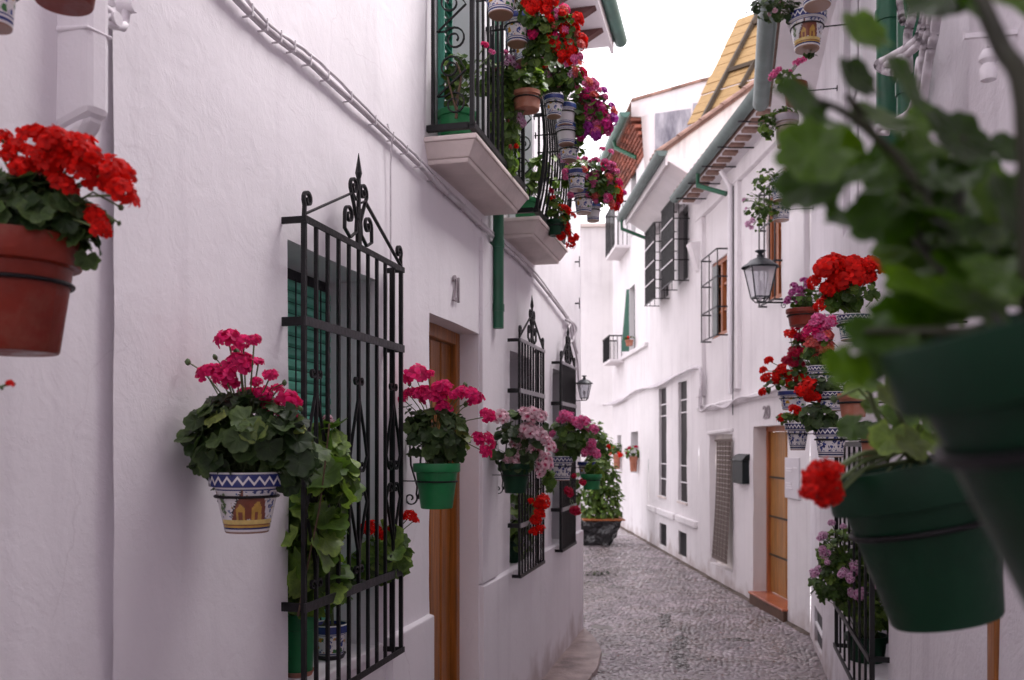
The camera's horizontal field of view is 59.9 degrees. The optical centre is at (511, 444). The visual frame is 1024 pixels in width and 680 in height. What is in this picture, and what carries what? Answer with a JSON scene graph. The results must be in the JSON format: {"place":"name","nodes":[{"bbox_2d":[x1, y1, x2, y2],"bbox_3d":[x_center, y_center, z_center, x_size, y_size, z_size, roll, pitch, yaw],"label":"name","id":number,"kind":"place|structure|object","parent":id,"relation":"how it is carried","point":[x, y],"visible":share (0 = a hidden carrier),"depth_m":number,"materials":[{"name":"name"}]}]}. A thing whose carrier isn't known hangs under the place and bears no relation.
{"place":"outdoors","nodes":[
{"label":"outdoors","id":0,"kind":"place"},
{"bbox_2d":[542,627,601,679],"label":"pavement","id":1,"kind":"structure","parent":0,"point":[579,658],"depth_m":7.24,"materials":[{"name":"pink concrete"}]},
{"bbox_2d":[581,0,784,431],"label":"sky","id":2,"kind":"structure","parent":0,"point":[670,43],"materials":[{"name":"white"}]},
{"bbox_2d":[616,80,753,569],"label":"white house","id":3,"kind":"structure","parent":0,"point":[658,217],"depth_m":13.86,"materials":[{"name":"paint"}]},
{"bbox_2d":[657,388,666,498],"bbox_3d":[2.581,-0.026,15.040,0.110,1.868,0.670,0,0,-2],"label":"slit window","id":4,"kind":"structure","parent":3,"relation":"in","point":[664,422],"depth_m":15.12,"materials":[{"name":"glass"}]},
{"bbox_2d":[676,381,687,504],"bbox_3d":[2.639,-0.031,13.577,0.110,1.878,0.640,0,0,-2],"label":"slit window","id":5,"kind":"structure","parent":3,"relation":"in","point":[683,400],"depth_m":13.66,"materials":[{"name":"glass"}]},
{"bbox_2d":[687,14,757,124],"bbox_3d":[3.783,-5.955,13.532,2.009,1.924,1.084,0,0,44],"label":"terrace screen","id":6,"kind":"object","parent":3,"relation":"on","point":[735,64],"visible":0.34,"depth_m":13.87,"materials":[{"name":"wicker"}]},
{"bbox_2d":[583,528,827,679],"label":"road","id":7,"kind":"structure","parent":0,"point":[690,626],"depth_m":8.77,"materials":[{"name":"stone"}]},
{"bbox_2d":[581,516,624,545],"bbox_3d":[1.616,1.550,15.960,0.736,0.461,0.807,0,0,0],"label":"planter","id":8,"kind":"object","parent":7,"relation":"on","point":[599,532],"visible":0.94,"depth_m":15.61,"materials":[{"name":"black stone"}]},
{"bbox_2d":[581,482,625,518],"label":"shrub","id":9,"kind":"object","parent":8,"relation":"in","point":[593,500],"visible":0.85,"depth_m":15.83,"materials":[{"name":"green plant"}]},
{"bbox_2d":[585,419,621,507],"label":"shrub","id":10,"kind":"object","parent":8,"relation":"in","point":[610,477],"visible":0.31,"depth_m":16.02,"materials":[{"name":"green plant"}]},
{"bbox_2d":[620,526,809,634],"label":"kerb","id":11,"kind":"structure","parent":7,"relation":"on","point":[792,625],"depth_m":11.93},
{"bbox_2d":[669,87,810,632],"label":"white house","id":12,"kind":"structure","parent":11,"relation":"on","point":[739,336],"depth_m":10.20,"materials":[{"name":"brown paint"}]},
{"bbox_2d":[603,365,702,407],"bbox_3d":[2.331,-0.808,18.935,0.064,0.614,13.610,0,0,-2],"label":"electric cable","id":13,"kind":"object","parent":12,"relation":"attached to","point":[656,385],"visible":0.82,"depth_m":14.59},
{"bbox_2d":[714,255,726,337],"bbox_3d":[2.774,-1.900,11.525,0.120,1.000,0.730,0,0,-2],"label":"window","id":14,"kind":"structure","parent":12,"relation":"in","point":[722,264],"depth_m":11.49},
{"bbox_2d":[712,439,732,563],"bbox_3d":[2.639,0.699,11.181,0.073,1.536,0.721,0,0,-2],"label":"door blind","id":15,"kind":"object","parent":12,"relation":"hanging from","point":[724,448],"depth_m":11.16,"materials":[{"name":"metal"}]},
{"bbox_2d":[716,434,732,569],"bbox_3d":[2.791,0.725,11.451,0.032,1.750,1.160,0,0,-2],"label":"recess door","id":16,"kind":"structure","parent":12,"relation":"in","point":[729,564],"depth_m":11.31,"materials":[{"name":"paint"}]},
{"bbox_2d":[731,454,749,483],"bbox_3d":[2.681,0.284,10.430,0.103,0.345,0.445,0,0,-2],"label":"mailbox","id":17,"kind":"object","parent":12,"relation":"attached to","point":[740,468],"visible":1,"depth_m":10.30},
{"bbox_2d":[698,384,786,412],"bbox_3d":[2.653,-0.624,10.227,0.052,0.388,4.124,0,0,-2],"label":"electric cable","id":18,"kind":"object","parent":12,"relation":"attached to","point":[733,401],"visible":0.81,"depth_m":10.71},
{"bbox_2d":[741,249,795,307],"bbox_3d":[2.492,-1.579,8.499,0.587,0.562,0.359,0,0,14],"label":"street lantern","id":19,"kind":"object","parent":12,"relation":"attached to","point":[760,262],"visible":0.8,"depth_m":8.50,"materials":[{"name":"metal"}]},
{"bbox_2d":[770,198,781,299],"bbox_3d":[2.858,-2.085,9.387,0.120,1.130,0.450,0,0,-2],"label":"window","id":20,"kind":"structure","parent":12,"relation":"in","point":[778,225],"depth_m":9.42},
{"bbox_2d":[766,426,787,598],"bbox_3d":[2.942,0.730,9.545,0.060,1.880,1.180,0,0,-2],"label":"door","id":21,"kind":"structure","parent":12,"relation":"in","point":[776,440],"depth_m":9.87,"materials":[{"name":"brown wood"}]},
{"bbox_2d":[785,457,800,499],"bbox_3d":[2.784,0.336,8.817,0.034,0.408,0.397,0,0,-2],"label":"meter door","id":22,"kind":"structure","parent":12,"relation":"in","point":[792,465],"depth_m":8.79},
{"label":"ground","id":23,"kind":"structure","parent":0,"visible":0},
{"bbox_2d":[0,0,113,679],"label":"white house","id":24,"kind":"structure","parent":23,"relation":"on","point":[56,529],"depth_m":1.96,"materials":[{"name":"paint"}]},
{"bbox_2d":[0,272,75,292],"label":"pot ring","id":25,"kind":"object","parent":24,"relation":"attached to","point":[40,278],"visible":0.56,"depth_m":1.50,"materials":[{"name":"black metal"}]},
{"bbox_2d":[0,121,140,356],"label":"potted geranium","id":26,"kind":"object","parent":25,"relation":"in","point":[52,221],"visible":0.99,"depth_m":1.50,"materials":[{"name":"plant"}]},
{"bbox_2d":[108,0,139,31],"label":"cable loop","id":27,"kind":"object","parent":24,"relation":"attached to","point":[119,19],"visible":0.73,"depth_m":2.08,"materials":[{"name":"paint"}]},
{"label":"pot ring","id":28,"kind":"object","parent":24,"relation":"attached to","visible":0},
{"bbox_2d":[0,0,15,34],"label":"flower pot","id":29,"kind":"object","parent":28,"relation":"on","point":[7,11],"visible":1,"depth_m":1.50,"materials":[{"name":"ceramic"}]},
{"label":"pot ring","id":30,"kind":"object","parent":24,"relation":"attached to","visible":0},
{"bbox_2d":[35,0,95,16],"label":"flower pot","id":31,"kind":"object","parent":30,"relation":"on","point":[76,8],"visible":1,"depth_m":1.64,"materials":[{"name":"ceramic"}]},
{"bbox_2d":[113,0,626,679],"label":"white house","id":32,"kind":"structure","parent":23,"relation":"on","point":[259,162],"depth_m":3.31,"materials":[{"name":"paint"}]},
{"bbox_2d":[213,493,279,501],"bbox_3d":[-0.712,0.138,2.382,0.176,0.036,0.171,0,0,14],"label":"pot ring","id":33,"kind":"object","parent":32,"relation":"attached to","point":[246,497],"visible":0.59,"depth_m":2.31,"materials":[{"name":"black metal"}]},
{"bbox_2d":[174,328,330,533],"bbox_3d":[-0.683,-0.036,2.386,0.370,0.541,0.325,0,0,14],"label":"potted geranium","id":34,"kind":"object","parent":33,"relation":"in","point":[231,443],"visible":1,"depth_m":2.32,"materials":[{"name":"plant"}]},
{"bbox_2d":[288,667,313,677],"bbox_3d":[-0.769,0.819,3.197,0.116,0.018,0.116,0,0,14],"label":"plant saucer","id":35,"kind":"object","parent":32,"relation":"on","point":[295,675],"visible":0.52,"depth_m":3.15,"materials":[{"name":"ceramic"}]},
{"bbox_2d":[281,415,365,672],"bbox_3d":[-0.703,0.330,3.064,0.391,0.993,0.417,0,0,14],"label":"potted geranium","id":36,"kind":"object","parent":35,"relation":"on","point":[335,479],"visible":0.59,"depth_m":3.01,"materials":[{"name":"plant"}]},
{"bbox_2d":[319,651,345,660],"bbox_3d":[-0.706,0.819,3.451,0.124,0.018,0.124,0,0,14],"label":"plant saucer","id":37,"kind":"object","parent":32,"relation":"on","point":[331,657],"visible":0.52,"depth_m":3.40,"materials":[{"name":"metal"}]},
{"bbox_2d":[319,597,352,655],"bbox_3d":[-0.699,0.691,3.449,0.158,0.272,0.143,0,0,14],"label":"flower pot","id":38,"kind":"object","parent":37,"relation":"on","point":[332,635],"visible":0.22,"depth_m":3.40,"materials":[{"name":"ceramic"}]},
{"bbox_2d":[232,0,569,318],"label":"electric cable","id":39,"kind":"object","parent":32,"relation":"attached to","point":[252,12],"visible":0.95,"depth_m":3.45,"materials":[{"name":"plastic"}]},
{"bbox_2d":[403,480,457,482],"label":"pot ring","id":40,"kind":"object","parent":32,"relation":"attached to","point":[430,481],"visible":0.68,"depth_m":3.83,"materials":[{"name":"black metal"}]},
{"bbox_2d":[398,363,496,508],"bbox_3d":[-0.278,-0.038,3.895,0.424,0.637,0.251,0,0,14],"label":"potted geranium","id":41,"kind":"object","parent":40,"relation":"in","point":[444,445],"visible":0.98,"depth_m":3.85,"materials":[{"name":"plant"}]},
{"bbox_2d":[429,322,459,679],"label":"door","id":42,"kind":"structure","parent":32,"relation":"in","point":[444,344],"depth_m":5.01,"materials":[{"name":"brown wood"}]},
{"bbox_2d":[437,41,495,135],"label":"potted plant","id":43,"kind":"object","parent":32,"relation":"on","point":[445,115],"visible":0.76,"depth_m":4.36,"materials":[{"name":"green plant"}]},
{"bbox_2d":[490,21,503,328],"bbox_3d":[-0.094,-2.150,5.377,0.096,2.899,0.074,0,0,14],"label":"rain pipe","id":44,"kind":"object","parent":32,"relation":"attached to","point":[497,243],"visible":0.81,"depth_m":5.35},
{"bbox_2d":[490,21,519,34],"bbox_3d":[0.003,-2.123,4.552,0.201,0.036,0.138,0,0,40],"label":"pot ring","id":45,"kind":"object","parent":32,"relation":"attached to","point":[491,30],"visible":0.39,"depth_m":4.55,"materials":[{"name":"black metal"}]},
{"bbox_2d":[503,3,587,72],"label":"potted geranium","id":46,"kind":"object","parent":45,"relation":"on","point":[547,42],"visible":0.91,"depth_m":4.49,"materials":[{"name":"plant"}]},
{"bbox_2d":[492,474,529,475],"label":"pot ring","id":47,"kind":"object","parent":32,"relation":"attached to","point":[513,475],"visible":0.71,"depth_m":5.25,"materials":[{"name":"black metal"}]},
{"bbox_2d":[489,405,556,492],"bbox_3d":[0.068,0.028,5.309,0.417,0.525,0.307,0,0,14],"label":"potted geranium","id":48,"kind":"object","parent":47,"relation":"in","point":[515,460],"visible":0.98,"depth_m":5.25,"materials":[{"name":"plant"}]},
{"bbox_2d":[512,94,541,102],"bbox_3d":[0.080,-1.885,4.874,0.165,0.036,0.169,0,0,-32],"label":"pot ring","id":49,"kind":"object","parent":32,"relation":"attached to","point":[527,95],"visible":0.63,"depth_m":4.80,"materials":[{"name":"black metal"}]},
{"bbox_2d":[475,49,548,176],"bbox_3d":[-0.004,-1.797,4.871,0.422,0.701,0.198,0,0,-4],"label":"potted geranium","id":50,"kind":"object","parent":49,"relation":"in","point":[518,81],"visible":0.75,"depth_m":4.83,"materials":[{"name":"plant"}]},
{"bbox_2d":[509,469,556,562],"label":"potted geranium","id":51,"kind":"object","parent":32,"relation":"on","point":[549,481],"visible":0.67,"depth_m":6.15,"materials":[{"name":"plant"}]},
{"bbox_2d":[515,153,559,216],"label":"potted plant","id":52,"kind":"object","parent":32,"relation":"on","point":[533,177],"visible":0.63,"depth_m":5.85,"materials":[{"name":"green plant"}]},
{"bbox_2d":[540,100,563,106],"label":"pot ring","id":53,"kind":"object","parent":32,"relation":"attached to","point":[552,101],"visible":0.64,"depth_m":5.32,"materials":[{"name":"black metal"}]},
{"bbox_2d":[535,57,599,119],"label":"potted geranium","id":54,"kind":"object","parent":53,"relation":"on","point":[560,78],"visible":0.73,"depth_m":5.31,"materials":[{"name":"plant"}]},
{"bbox_2d":[533,109,575,119],"bbox_3d":[0.263,-2.044,5.515,0.271,0.036,0.133,0,0,14],"label":"pot ring","id":55,"kind":"object","parent":32,"relation":"attached to","point":[534,116],"visible":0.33,"depth_m":5.52,"materials":[{"name":"black metal"}]},
{"bbox_2d":[557,93,579,125],"bbox_3d":[0.339,-2.069,5.495,0.159,0.209,0.139,0,0,14],"label":"flower pot","id":56,"kind":"object","parent":55,"relation":"on","point":[567,118],"visible":0.77,"depth_m":5.45,"materials":[{"name":"ceramic"}]},
{"bbox_2d":[534,129,575,138],"bbox_3d":[0.272,-1.939,5.554,0.271,0.036,0.132,0,0,14],"label":"pot ring","id":57,"kind":"object","parent":32,"relation":"attached to","point":[535,135],"visible":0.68,"depth_m":5.55,"materials":[{"name":"black metal"}]},
{"bbox_2d":[555,86,618,146],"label":"potted geranium","id":58,"kind":"object","parent":57,"relation":"on","point":[594,119],"visible":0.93,"depth_m":5.49,"materials":[{"name":"plant"}]},
{"bbox_2d":[543,175,585,180],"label":"pot ring","id":59,"kind":"object","parent":32,"relation":"attached to","point":[568,177],"visible":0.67,"depth_m":5.74,"materials":[{"name":"black metal"}]},
{"bbox_2d":[562,160,587,192],"bbox_3d":[0.412,-1.748,5.776,0.170,0.200,0.137,0,0,14],"label":"flower pot","id":60,"kind":"object","parent":59,"relation":"on","point":[576,184],"visible":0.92,"depth_m":5.74,"materials":[{"name":"ceramic"}]},
{"bbox_2d":[557,197,591,201],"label":"pot ring","id":61,"kind":"object","parent":32,"relation":"attached to","point":[576,198],"visible":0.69,"depth_m":6.01,"materials":[{"name":"black metal"}]},
{"bbox_2d":[561,146,622,215],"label":"potted geranium","id":62,"kind":"object","parent":61,"relation":"on","point":[599,185],"visible":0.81,"depth_m":6.00,"materials":[{"name":"plant"}]},
{"bbox_2d":[564,472,586,515],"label":"potted geranium","id":63,"kind":"object","parent":32,"relation":"on","point":[573,509],"visible":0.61,"depth_m":6.93,"materials":[{"name":"plant"}]},
{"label":"pot ring","id":64,"kind":"object","parent":32,"relation":"attached to","visible":0},
{"bbox_2d":[581,458,610,489],"bbox_3d":[0.677,0.239,7.279,0.213,0.259,0.209,0,0,42],"label":"flower pot","id":65,"kind":"object","parent":64,"relation":"hanging from","point":[590,469],"visible":0.98,"depth_m":7.24,"materials":[{"name":"green paint"}]},
{"bbox_2d":[581,223,612,515],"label":"white house","id":66,"kind":"structure","parent":23,"relation":"on","point":[596,299],"depth_m":21.50,"materials":[{"name":"paint"}]},
{"bbox_2d":[597,77,753,540],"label":"white house","id":67,"kind":"structure","parent":23,"relation":"on","point":[647,126],"depth_m":17.50,"materials":[{"name":"paint"}]},
{"bbox_2d":[753,0,968,679],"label":"white house","id":68,"kind":"structure","parent":23,"relation":"on","point":[927,656],"depth_m":5.48,"materials":[{"name":"paint"}]},
{"bbox_2d":[786,313,839,317],"bbox_3d":[1.845,-0.770,5.305,0.396,0.036,0.182,0,0,14],"label":"pot ring","id":69,"kind":"object","parent":68,"relation":"attached to","point":[808,313],"visible":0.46,"depth_m":5.28,"materials":[{"name":"black metal"}]},
{"bbox_2d":[783,277,823,326],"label":"potted plant","id":70,"kind":"object","parent":69,"relation":"in","point":[803,302],"visible":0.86,"depth_m":5.29,"materials":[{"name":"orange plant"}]},
{"bbox_2d":[790,20,843,33],"bbox_3d":[1.829,-2.449,5.214,0.383,0.036,0.196,0,0,14],"label":"pot ring","id":71,"kind":"object","parent":68,"relation":"attached to","point":[815,21],"visible":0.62,"depth_m":5.18,"materials":[{"name":"black metal"}]},
{"bbox_2d":[746,0,826,59],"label":"potted geranium","id":72,"kind":"object","parent":71,"relation":"on","point":[806,37],"visible":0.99,"depth_m":5.18,"materials":[{"name":"ceramic"}]},
{"bbox_2d":[812,85,837,90],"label":"pot ring","id":73,"kind":"object","parent":68,"relation":"attached to","point":[836,88],"visible":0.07,"depth_m":6.19,"materials":[{"name":"black metal"}]},
{"bbox_2d":[768,56,807,106],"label":"potted geranium","id":74,"kind":"object","parent":73,"relation":"in","point":[776,74],"visible":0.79,"depth_m":6.20,"materials":[{"name":"plant"}]},
{"bbox_2d":[814,439,860,440],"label":"pot ring","id":75,"kind":"object","parent":68,"relation":"attached to","point":[831,439],"visible":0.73,"depth_m":3.35,"materials":[{"name":"black metal"}]},
{"bbox_2d":[798,401,845,457],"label":"potted geranium","id":76,"kind":"object","parent":75,"relation":"on","point":[819,423],"visible":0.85,"depth_m":3.35,"materials":[{"name":"plant"}]},
{"bbox_2d":[808,519,888,663],"bbox_3d":[1.821,0.806,4.684,0.489,0.818,0.958,0,0,14],"label":"potted geranium","id":77,"kind":"object","parent":68,"relation":"on","point":[839,590],"visible":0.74,"depth_m":4.93,"materials":[{"name":"plant"}]},
{"bbox_2d":[850,0,863,203],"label":"balcony door","id":78,"kind":"structure","parent":68,"relation":"in","point":[855,5],"depth_m":5.52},
{"bbox_2d":[837,401,880,403],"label":"pot ring","id":79,"kind":"object","parent":68,"relation":"attached to","point":[843,402],"visible":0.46,"depth_m":3.02,"materials":[{"name":"black metal"}]},
{"bbox_2d":[837,387,868,416],"bbox_3d":[1.186,-0.160,3.058,0.129,0.131,0.106,0,0,14],"label":"flower pot","id":80,"kind":"object","parent":79,"relation":"on","point":[852,408],"visible":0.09,"depth_m":3.03,"materials":[{"name":"ceramic"}]},
{"bbox_2d":[874,0,901,142],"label":"drain pipe","id":81,"kind":"object","parent":68,"relation":"attached to","point":[885,13],"visible":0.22,"depth_m":3.67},
{"bbox_2d":[895,5,919,114],"bbox_3d":[1.472,-2.139,3.301,0.090,1.922,0.092,0,0,14],"label":"drain pipe","id":82,"kind":"object","parent":68,"relation":"attached to","point":[902,103],"visible":0.24,"depth_m":3.28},
{"bbox_2d":[873,0,941,135],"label":"cable bundle","id":83,"kind":"object","parent":82,"relation":"attached to","point":[924,40],"visible":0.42,"depth_m":2.74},
{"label":"pot ring","id":84,"kind":"object","parent":68,"relation":"attached to","visible":0},
{"bbox_2d":[794,374,843,410],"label":"potted geranium","id":85,"kind":"object","parent":84,"relation":"in","point":[808,389],"visible":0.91,"depth_m":3.36,"materials":[{"name":"plant"}]},
{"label":"pot ring","id":86,"kind":"object","parent":68,"relation":"attached to","visible":0},
{"bbox_2d":[775,404,807,449],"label":"potted geranium","id":87,"kind":"object","parent":86,"relation":"in","point":[797,441],"visible":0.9,"depth_m":5.68,"materials":[{"name":"ceramic"}]},
{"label":"pot ring","id":88,"kind":"object","parent":68,"relation":"attached to","visible":0},
{"bbox_2d":[742,188,789,231],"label":"potted plant","id":89,"kind":"object","parent":88,"relation":"on","point":[780,215],"visible":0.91,"depth_m":8.07,"materials":[{"name":"green plant"}]},
{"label":"pot ring","id":90,"kind":"object","parent":68,"relation":"attached to","visible":0},
{"bbox_2d":[757,106,798,147],"bbox_3d":[2.188,-2.626,7.305,0.333,0.369,0.216,0,0,14],"label":"flower pot","id":91,"kind":"object","parent":90,"relation":"hanging from","point":[785,115],"visible":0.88,"depth_m":7.26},
{"bbox_2d":[967,0,1023,679],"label":"white house","id":92,"kind":"structure","parent":23,"relation":"on","point":[995,650],"depth_m":2.30,"materials":[{"name":"paint"}]},
{"bbox_2d":[848,520,982,542],"bbox_3d":[0.750,0.115,1.215,0.543,0.050,0.207,0,0,14],"label":"pot ring","id":93,"kind":"object","parent":92,"relation":"attached to","point":[931,533],"visible":0.38,"depth_m":1.17,"materials":[{"name":"black metal"}]},
{"bbox_2d":[798,378,1004,632],"bbox_3d":[0.544,0.070,1.247,0.289,0.382,0.274,0,0,14],"label":"potted geranium","id":94,"kind":"object","parent":93,"relation":"in","point":[947,582],"visible":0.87,"depth_m":1.18,"materials":[{"name":"green paint"}]},
{"bbox_2d":[932,444,1023,469],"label":"pot ring","id":95,"kind":"object","parent":92,"relation":"attached to","point":[992,460],"visible":0.59,"depth_m":0.45,"materials":[{"name":"black metal"}]},
{"bbox_2d":[771,0,1023,603],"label":"potted geranium","id":96,"kind":"object","parent":95,"relation":"in","point":[939,226],"visible":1,"depth_m":0.54,"materials":[{"name":"plant"}]},
{"bbox_2d":[963,29,1017,82],"bbox_3d":[1.194,-0.954,2.192,0.162,0.121,0.044,0,0,5],"label":"cable bracket","id":97,"kind":"object","parent":92,"relation":"attached to","point":[988,67],"visible":0.84,"depth_m":2.18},
{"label":"pot ring","id":98,"kind":"object","parent":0,"visible":0},
{"bbox_2d":[546,410,600,480],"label":"potted geranium","id":99,"kind":"object","parent":98,"relation":"in","point":[582,443],"visible":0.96,"depth_m":6.60,"materials":[{"name":"plant"}]},
{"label":"pot ring","id":100,"kind":"object","parent":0,"visible":0},
{"bbox_2d":[577,427,610,475],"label":"potted geranium","id":101,"kind":"object","parent":100,"relation":"in","point":[601,445],"visible":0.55,"depth_m":7.63,"materials":[{"name":"plant"}]},
{"bbox_3d":[-0.629,0.819,3.760,0.104,0.018,0.104,0,0,14],"label":"plant saucer","id":102,"kind":"object","parent":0,"visible":0},
{"bbox_2d":[342,510,419,585],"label":"potted geranium","id":103,"kind":"object","parent":102,"relation":"in","point":[401,558],"visible":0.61,"depth_m":3.64,"materials":[{"name":"plant"}]},
{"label":"pot ring","id":104,"kind":"object","parent":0,"visible":0},
{"bbox_2d":[486,0,559,28],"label":"potted geranium","id":105,"kind":"object","parent":104,"relation":"in","point":[500,10],"visible":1,"depth_m":4.25,"materials":[{"name":"plant"}]},
{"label":"pot ring","id":106,"kind":"object","parent":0,"visible":0},
{"bbox_2d":[587,184,626,222],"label":"potted geranium","id":107,"kind":"object","parent":106,"relation":"in","point":[593,216],"visible":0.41,"depth_m":6.29,"materials":[{"name":"plant"}]},
{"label":"pot ring","id":108,"kind":"object","parent":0,"visible":0},
{"bbox_2d":[545,191,579,248],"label":"potted geranium","id":109,"kind":"object","parent":108,"relation":"in","point":[557,231],"visible":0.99,"depth_m":5.90,"materials":[{"name":"plant"}]},
{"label":"pot ring","id":110,"kind":"object","parent":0,"visible":0},
{"bbox_2d":[751,168,784,202],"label":"potted geranium","id":111,"kind":"object","parent":110,"relation":"on","point":[762,179],"visible":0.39,"depth_m":7.99,"materials":[{"name":"plant"}]},
{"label":"pot ring","id":112,"kind":"object","parent":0,"visible":0},
{"bbox_2d":[806,252,881,341],"bbox_3d":[1.035,-0.457,2.751,0.256,0.271,0.148,0,0,-16],"label":"potted geranium","id":113,"kind":"object","parent":112,"relation":"in","point":[840,287],"visible":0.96,"depth_m":2.71,"materials":[{"name":"plant"}]},
{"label":"pot ring","id":114,"kind":"object","parent":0,"visible":0},
{"bbox_2d":[801,313,838,384],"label":"potted geranium","id":115,"kind":"object","parent":114,"relation":"on","point":[819,338],"visible":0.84,"depth_m":3.72,"materials":[{"name":"plant"}]},
{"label":"pot ring","id":116,"kind":"object","parent":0,"visible":0},
{"bbox_2d":[758,327,811,409],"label":"potted geranium","id":117,"kind":"object","parent":116,"relation":"in","point":[795,361],"visible":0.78,"depth_m":6.07,"materials":[{"name":"plant"}]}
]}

